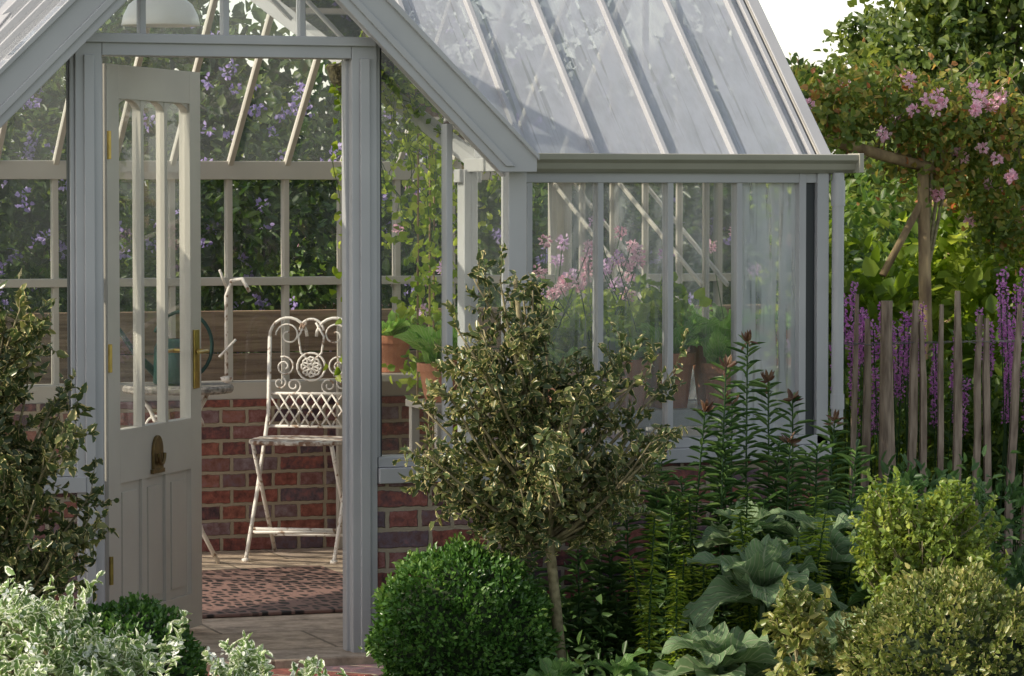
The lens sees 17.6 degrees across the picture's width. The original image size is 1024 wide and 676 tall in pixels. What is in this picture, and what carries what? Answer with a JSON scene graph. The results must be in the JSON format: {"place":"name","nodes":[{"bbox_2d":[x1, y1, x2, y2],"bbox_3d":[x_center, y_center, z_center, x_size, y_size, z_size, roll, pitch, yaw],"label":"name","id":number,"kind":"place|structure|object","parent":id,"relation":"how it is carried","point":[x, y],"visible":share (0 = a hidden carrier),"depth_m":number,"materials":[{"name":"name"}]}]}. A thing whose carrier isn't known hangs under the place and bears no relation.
{"place":"outdoors","nodes":[
{"label":"outdoors","id":0,"kind":"place"},
{"bbox_2d":[202,566,342,617],"bbox_3d":[-1.201,1.047,13.635,1.300,0.014,1.500,-1,3,-19],"label":"door mat","id":1,"kind":"object","parent":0,"point":[270,591],"depth_m":13.60,"materials":[{"name":"fabric"}]},
{"bbox_2d":[4,0,1023,194],"label":"sky","id":2,"kind":"structure","parent":0,"point":[798,26],"materials":[{"name":"white"}]},
{"bbox_2d":[10,209,1019,535],"bbox_3d":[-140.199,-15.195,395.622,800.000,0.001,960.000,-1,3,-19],"label":"ground","id":3,"kind":"structure","parent":0,"point":[178,241],"depth_m":88.06,"materials":[{"name":"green plant"}]},
{"bbox_2d":[13,0,305,299],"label":"garden tree","id":4,"kind":"object","parent":3,"relation":"on","point":[284,92],"visible":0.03,"depth_m":24.15,"materials":[{"name":"green plant"}]},
{"bbox_2d":[1,308,441,383],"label":"timber board fence","id":5,"kind":"object","parent":3,"relation":"on","point":[251,328],"depth_m":16.11,"materials":[{"name":"brown wood"}]},
{"bbox_2d":[0,27,547,353],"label":"sweet pea flowers","id":6,"kind":"object","parent":3,"relation":"on","point":[207,85],"visible":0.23,"depth_m":17.01,"materials":[{"name":"purple plant"}]},
{"bbox_2d":[0,0,547,355],"bbox_3d":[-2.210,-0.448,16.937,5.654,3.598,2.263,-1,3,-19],"label":"sweet pea hedge","id":7,"kind":"object","parent":3,"relation":"on","point":[244,196],"visible":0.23,"depth_m":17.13,"materials":[{"name":"green plant"}]},
{"bbox_2d":[298,186,457,308],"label":"border flowers","id":8,"kind":"object","parent":3,"relation":"on","point":[419,219],"visible":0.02,"depth_m":18.29,"materials":[{"name":"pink plant"}]},
{"bbox_2d":[0,91,985,321],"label":"hedge","id":9,"kind":"object","parent":3,"relation":"on","point":[853,189],"depth_m":40.23,"materials":[{"name":"green plant"}]},
{"bbox_2d":[0,33,1023,331],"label":"background hedge","id":10,"kind":"object","parent":3,"relation":"on","point":[874,163],"visible":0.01,"depth_m":23.38,"materials":[{"name":"green plant"}]},
{"bbox_2d":[249,150,1022,501],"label":"mixed shrub border","id":11,"kind":"object","parent":3,"relation":"on","point":[859,224],"visible":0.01,"depth_m":18.86,"materials":[{"name":"green plant"}]},
{"bbox_2d":[790,59,822,122],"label":"garden tree","id":12,"kind":"object","parent":3,"relation":"on","point":[809,67],"visible":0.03,"depth_m":43.59,"materials":[{"name":"green plant"}]},
{"bbox_2d":[818,6,904,197],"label":"garden tree","id":13,"kind":"object","parent":3,"relation":"on","point":[850,40],"visible":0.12,"depth_m":43.68,"materials":[{"name":"green plant"}]},
{"bbox_2d":[847,0,1023,217],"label":"garden tree","id":14,"kind":"object","parent":3,"relation":"on","point":[943,30],"visible":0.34,"depth_m":28.53,"materials":[{"name":"green plant"}]},
{"bbox_2d":[540,540,1018,675],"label":"soil bed","id":15,"kind":"object","parent":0,"point":[1000,551],"depth_m":12.70,"materials":[{"name":"brown soil"}]},
{"bbox_2d":[0,280,119,675],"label":"holly bush","id":16,"kind":"object","parent":15,"relation":"on","point":[29,470],"visible":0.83,"depth_m":10.51,"materials":[{"name":"green plant"}]},
{"bbox_2d":[0,566,191,675],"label":"white variegated shrub","id":17,"kind":"object","parent":15,"relation":"on","point":[35,642],"visible":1,"depth_m":9.95,"materials":[{"name":"green plant"}]},
{"bbox_2d":[70,591,211,675],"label":"box ball","id":18,"kind":"object","parent":15,"relation":"on","point":[155,620],"visible":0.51,"depth_m":10.52,"materials":[{"name":"green plant"}]},
{"bbox_2d":[197,629,348,675],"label":"white variegated shrub","id":19,"kind":"object","parent":15,"relation":"on","point":[254,662],"visible":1,"depth_m":10.17,"materials":[{"name":"green plant"}]},
{"bbox_2d":[0,0,863,675],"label":"greenhouse","id":20,"kind":"object","parent":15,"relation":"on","point":[688,134],"visible":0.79,"depth_m":12.80,"materials":[{"name":"metal"}]},
{"bbox_2d":[102,64,208,631],"bbox_3d":[-1.317,0.061,12.074,0.162,2.085,0.883,1,3,16],"label":"door","id":21,"kind":"structure","parent":20,"relation":"in","point":[154,470],"depth_m":12.10,"materials":[{"name":"wood"}]},
{"bbox_2d":[121,0,199,27],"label":"pendant lamp","id":22,"kind":"object","parent":20,"relation":"hanging from","point":[171,13],"visible":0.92,"depth_m":13.34,"materials":[{"name":"white ceramic"}]},
{"bbox_2d":[122,382,233,563],"bbox_3d":[-1.469,0.612,14.582,0.490,0.815,0.492,-1,3,-19],"label":"round table","id":23,"kind":"object","parent":20,"relation":"on","point":[208,389],"visible":0.38,"depth_m":14.50,"materials":[{"name":"metal"}]},
{"bbox_2d":[120,310,213,384],"bbox_3d":[-1.547,0.040,14.553,0.472,0.328,0.200,0,2,-2],"label":"watering can","id":24,"kind":"object","parent":23,"relation":"on","point":[173,367],"visible":0.45,"depth_m":14.51,"materials":[{"name":"green metal"}]},
{"bbox_2d":[218,269,250,382],"bbox_3d":[-1.273,-0.055,15.213,0.154,0.524,0.086,0,2,-1],"label":"water tap","id":25,"kind":"object","parent":20,"relation":"attached to","point":[226,378],"visible":1,"depth_m":15.21,"materials":[{"name":"white metal"}]},
{"bbox_2d":[242,316,342,563],"bbox_3d":[-0.956,0.456,15.009,0.442,1.091,0.461,0,3,10],"label":"folding chair","id":26,"kind":"object","parent":20,"relation":"on","point":[264,440],"visible":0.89,"depth_m":15.17,"materials":[{"name":"white metal"}]},
{"bbox_2d":[333,370,420,548],"bbox_3d":[-0.305,0.567,15.355,0.950,0.830,0.480,-1,3,-19],"label":"plant shelf","id":27,"kind":"object","parent":20,"relation":"on","point":[396,376],"visible":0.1,"depth_m":15.38,"materials":[{"name":"wood"}]},
{"bbox_2d":[382,309,425,372],"bbox_3d":[-0.549,0.009,15.204,0.303,0.293,0.271,-1,3,-19],"label":"potted lettuce","id":28,"kind":"object","parent":27,"relation":"on","point":[394,349],"visible":0.64,"depth_m":15.14,"materials":[{"name":"ceramic"}]},
{"bbox_2d":[427,306,457,331],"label":"potted lettuce","id":29,"kind":"object","parent":27,"relation":"on","point":[456,307],"visible":0.02,"depth_m":15.26,"materials":[{"name":"plant"}]},
{"bbox_2d":[322,128,463,449],"bbox_3d":[-0.506,-0.027,14.404,0.671,2.098,1.381,0,2,8],"label":"climbing hop","id":30,"kind":"object","parent":20,"relation":"on","point":[420,209],"visible":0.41,"depth_m":14.11,"materials":[{"name":"green plant"}]},
{"bbox_2d":[325,60,463,265],"bbox_3d":[-0.401,-0.708,12.671,0.636,0.873,0.310,-1,3,-19],"label":"climbing vine","id":31,"kind":"object","parent":20,"relation":"hanging from","point":[334,70],"visible":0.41,"depth_m":12.60,"materials":[{"name":"plant"}]},
{"bbox_2d":[405,398,457,453],"bbox_3d":[-0.182,0.655,13.767,0.420,0.790,0.400,-1,3,-19],"label":"side staging","id":32,"kind":"object","parent":20,"relation":"on","point":[414,435],"visible":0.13,"depth_m":13.84,"materials":[{"name":"wood"}]},
{"bbox_2d":[394,320,457,401],"bbox_3d":[-0.307,0.089,13.640,0.352,0.346,0.268,1,3,24],"label":"potted lettuce","id":33,"kind":"object","parent":32,"relation":"on","point":[422,339],"visible":0.52,"depth_m":13.60,"materials":[{"name":"plant"}]},
{"bbox_2d":[438,320,457,361],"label":"potted lettuce","id":34,"kind":"object","parent":32,"relation":"on","point":[440,323],"visible":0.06,"depth_m":13.74,"materials":[{"name":"plant"}]},
{"bbox_2d":[416,261,606,430],"bbox_3d":[0.080,0.350,14.111,0.840,1.368,0.763,-1,3,-19],"label":"potted flower","id":35,"kind":"object","parent":20,"relation":"on","point":[420,313],"visible":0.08,"depth_m":14.12,"materials":[{"name":"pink plant"}]},
{"bbox_2d":[392,224,636,323],"bbox_3d":[0.121,0.255,14.604,1.098,1.516,0.887,-1,3,-19],"label":"potted flower","id":36,"kind":"object","parent":20,"relation":"on","point":[630,242],"visible":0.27,"depth_m":14.42,"materials":[{"name":"pink plant"}]},
{"bbox_2d":[456,399,769,435],"bbox_3d":[0.415,0.671,13.264,1.150,0.800,0.628,-1,3,-19],"label":"staging bench","id":37,"kind":"object","parent":20,"relation":"on","point":[681,416],"visible":0.03,"depth_m":13.01,"materials":[{"name":"grey paint"}]},
{"bbox_2d":[532,239,592,406],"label":"potted flower","id":38,"kind":"object","parent":37,"relation":"on","point":[557,343],"visible":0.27,"depth_m":12.95,"materials":[{"name":"pink plant"}]},
{"bbox_2d":[541,341,586,402],"bbox_3d":[0.183,0.147,12.985,0.197,0.279,0.248,-1,3,-19],"label":"potted lettuce","id":39,"kind":"object","parent":37,"relation":"on","point":[559,356],"visible":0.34,"depth_m":12.91,"materials":[{"name":"plant"}]},
{"bbox_2d":[538,234,623,364],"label":"potted flower","id":40,"kind":"object","parent":37,"relation":"on","point":[551,284],"visible":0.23,"depth_m":13.31,"materials":[{"name":"pink plant"}]},
{"bbox_2d":[546,243,645,407],"bbox_3d":[0.339,-0.046,13.059,0.422,0.660,0.401,2,3,34],"label":"potted flower","id":41,"kind":"object","parent":37,"relation":"on","point":[576,326],"visible":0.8,"depth_m":13.01,"materials":[{"name":"green plant"}]},
{"bbox_2d":[588,306,629,405],"bbox_3d":[0.358,0.064,13.321,0.296,0.416,0.379,-1,3,-19],"label":"potted lettuce","id":42,"kind":"object","parent":37,"relation":"on","point":[612,403],"visible":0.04,"depth_m":13.30,"materials":[{"name":"plant"}]},
{"bbox_2d":[604,335,656,409],"bbox_3d":[0.457,0.133,13.088,0.254,0.298,0.169,2,3,31],"label":"potted lettuce","id":43,"kind":"object","parent":37,"relation":"on","point":[637,367],"visible":0.39,"depth_m":13.03,"materials":[{"name":"ceramic"}]},
{"bbox_2d":[562,216,711,406],"bbox_3d":[0.518,-0.113,13.241,0.520,0.776,0.481,-1,3,-19],"label":"potted flower","id":44,"kind":"object","parent":37,"relation":"on","point":[649,309],"visible":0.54,"depth_m":13.19,"materials":[{"name":"green plant"}]},
{"bbox_2d":[619,298,694,327],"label":"potted lettuce","id":45,"kind":"object","parent":37,"relation":"on","point":[692,308],"visible":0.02,"depth_m":13.47,"materials":[{"name":"plant"}]},
{"bbox_2d":[635,314,719,407],"bbox_3d":[0.664,0.090,13.223,0.281,0.372,0.431,1,3,27],"label":"potted lettuce","id":46,"kind":"object","parent":37,"relation":"on","point":[696,324],"visible":0.49,"depth_m":13.15,"materials":[{"name":"ceramic"}]},
{"bbox_2d":[693,330,730,407],"bbox_3d":[0.866,0.120,13.191,0.247,0.316,0.283,-1,3,-19],"label":"potted lettuce","id":47,"kind":"object","parent":37,"relation":"on","point":[716,345],"visible":0.6,"depth_m":13.12,"materials":[{"name":"ceramic"}]},
{"bbox_2d":[682,309,763,404],"bbox_3d":[0.830,0.069,13.436,0.413,0.397,0.276,-1,3,-19],"label":"potted lettuce","id":48,"kind":"object","parent":37,"relation":"on","point":[723,326],"visible":0.31,"depth_m":13.36,"materials":[{"name":"plant"}]},
{"bbox_2d":[358,531,565,675],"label":"box ball","id":49,"kind":"object","parent":15,"relation":"on","point":[450,612],"visible":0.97,"depth_m":11.14,"materials":[{"name":"green plant"}]},
{"bbox_2d":[392,241,688,658],"bbox_3d":[0.091,0.490,11.344,1.059,1.650,0.850,-1,3,-19],"label":"holly tree","id":50,"kind":"object","parent":15,"relation":"on","point":[543,499],"visible":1,"depth_m":11.23,"materials":[{"name":"green plant"}]},
{"bbox_2d":[517,657,584,675],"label":"leafy plant","id":51,"kind":"object","parent":15,"relation":"on","point":[560,666],"visible":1,"depth_m":11.03,"materials":[{"name":"green plant"}]},
{"bbox_2d":[583,647,651,675],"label":"leafy plant","id":52,"kind":"object","parent":15,"relation":"on","point":[625,664],"visible":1,"depth_m":11.15,"materials":[{"name":"green plant"}]},
{"bbox_2d":[515,435,876,675],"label":"lily plant","id":53,"kind":"object","parent":15,"relation":"on","point":[610,569],"visible":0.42,"depth_m":11.98,"materials":[{"name":"green plant"}]},
{"bbox_2d":[645,621,790,675],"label":"mullein plant","id":54,"kind":"object","parent":15,"relation":"on","point":[720,648],"visible":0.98,"depth_m":11.09,"materials":[{"name":"green plant"}]},
{"bbox_2d":[618,512,859,675],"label":"spurge plant","id":55,"kind":"object","parent":15,"relation":"on","point":[675,615],"visible":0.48,"depth_m":11.54,"materials":[{"name":"green plant"}]},
{"bbox_2d":[637,330,850,674],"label":"lily plant","id":56,"kind":"object","parent":15,"relation":"on","point":[735,409],"visible":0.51,"depth_m":12.09,"materials":[{"name":"green plant"}]},
{"bbox_2d":[693,499,799,631],"bbox_3d":[0.843,0.933,11.929,0.449,0.712,0.440,1,3,23],"label":"mullein plant","id":57,"kind":"object","parent":15,"relation":"on","point":[713,535],"visible":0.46,"depth_m":11.88,"materials":[{"name":"green plant"}]},
{"bbox_2d":[668,487,825,675],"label":"spurge plant","id":58,"kind":"object","parent":15,"relation":"on","point":[760,537],"visible":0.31,"depth_m":11.80,"materials":[{"name":"green plant"}]},
{"bbox_2d":[668,533,848,664],"bbox_3d":[0.849,0.993,11.469,0.540,0.632,0.588,2,3,32],"label":"mullein plant","id":59,"kind":"object","parent":15,"relation":"on","point":[760,571],"visible":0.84,"depth_m":11.39,"materials":[{"name":"green plant"}]},
{"bbox_2d":[526,444,1023,675],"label":"groundcover plants","id":60,"kind":"object","parent":15,"relation":"on","point":[1014,579],"visible":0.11,"depth_m":12.63,"materials":[{"name":"green plant"}]},
{"bbox_2d":[753,572,838,675],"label":"variegated shrub","id":61,"kind":"object","parent":15,"relation":"on","point":[795,630],"visible":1,"depth_m":10.73,"materials":[{"name":"green plant"}]},
{"bbox_2d":[751,610,863,675],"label":"shrub","id":62,"kind":"object","parent":15,"relation":"on","point":[832,638],"visible":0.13,"depth_m":11.10,"materials":[{"name":"green plant"}]},
{"bbox_2d":[769,507,867,674],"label":"mullein plant","id":63,"kind":"object","parent":15,"relation":"on","point":[841,545],"visible":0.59,"depth_m":11.80,"materials":[{"name":"green plant"}]},
{"bbox_2d":[813,504,874,608],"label":"mullein plant","id":64,"kind":"object","parent":15,"relation":"on","point":[836,512],"visible":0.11,"depth_m":12.16,"materials":[{"name":"green plant"}]},
{"bbox_2d":[844,567,879,610],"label":"broadleaf plant","id":65,"kind":"object","parent":15,"relation":"on","point":[860,594],"visible":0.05,"depth_m":11.67,"materials":[{"name":"green plant"}]},
{"bbox_2d":[786,37,1023,452],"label":"climbing rose","id":66,"kind":"object","parent":15,"relation":"on","point":[956,124],"visible":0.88,"depth_m":15.06,"materials":[{"name":"green plant"}]},
{"bbox_2d":[865,471,956,518],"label":"broadleaf plant","id":67,"kind":"object","parent":15,"relation":"on","point":[920,481],"visible":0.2,"depth_m":12.86,"materials":[{"name":"green plant"}]},
{"bbox_2d":[822,121,1009,491],"bbox_3d":[2.480,-0.018,16.039,3.033,2.260,1.504,-1,3,-19],"label":"rustic pergola","id":68,"kind":"object","parent":15,"relation":"on","point":[920,212],"visible":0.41,"depth_m":15.06,"materials":[{"name":"brown wood"}]},
{"bbox_2d":[827,291,1023,606],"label":"paling fence","id":69,"kind":"object","parent":15,"relation":"on","point":[886,421],"visible":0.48,"depth_m":14.00,"materials":[{"name":"wood"}]},
{"bbox_2d":[828,194,1023,494],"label":"hop hedge","id":70,"kind":"object","parent":15,"relation":"on","point":[898,284],"visible":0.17,"depth_m":15.66,"materials":[{"name":"green plant"}]},
{"bbox_2d":[828,313,1023,560],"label":"shrubbery","id":71,"kind":"object","parent":15,"relation":"on","point":[997,420],"visible":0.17,"depth_m":14.69,"materials":[{"name":"green plant"}]},
{"bbox_2d":[829,266,1023,567],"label":"loosestrife plant","id":72,"kind":"object","parent":15,"relation":"on","point":[1006,373],"visible":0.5,"depth_m":14.29,"materials":[{"name":"purple plant"}]},
{"bbox_2d":[830,556,1023,675],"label":"variegated box ball","id":73,"kind":"object","parent":15,"relation":"on","point":[978,631],"visible":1,"depth_m":10.55,"materials":[{"name":"green plant"}]},
{"bbox_2d":[844,466,1010,613],"bbox_3d":[1.385,0.844,11.148,0.534,0.839,0.534,2,3,35],"label":"golden box bush","id":74,"kind":"object","parent":15,"relation":"on","point":[921,537],"visible":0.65,"depth_m":11.09,"materials":[{"name":"green plant"}]}
]}

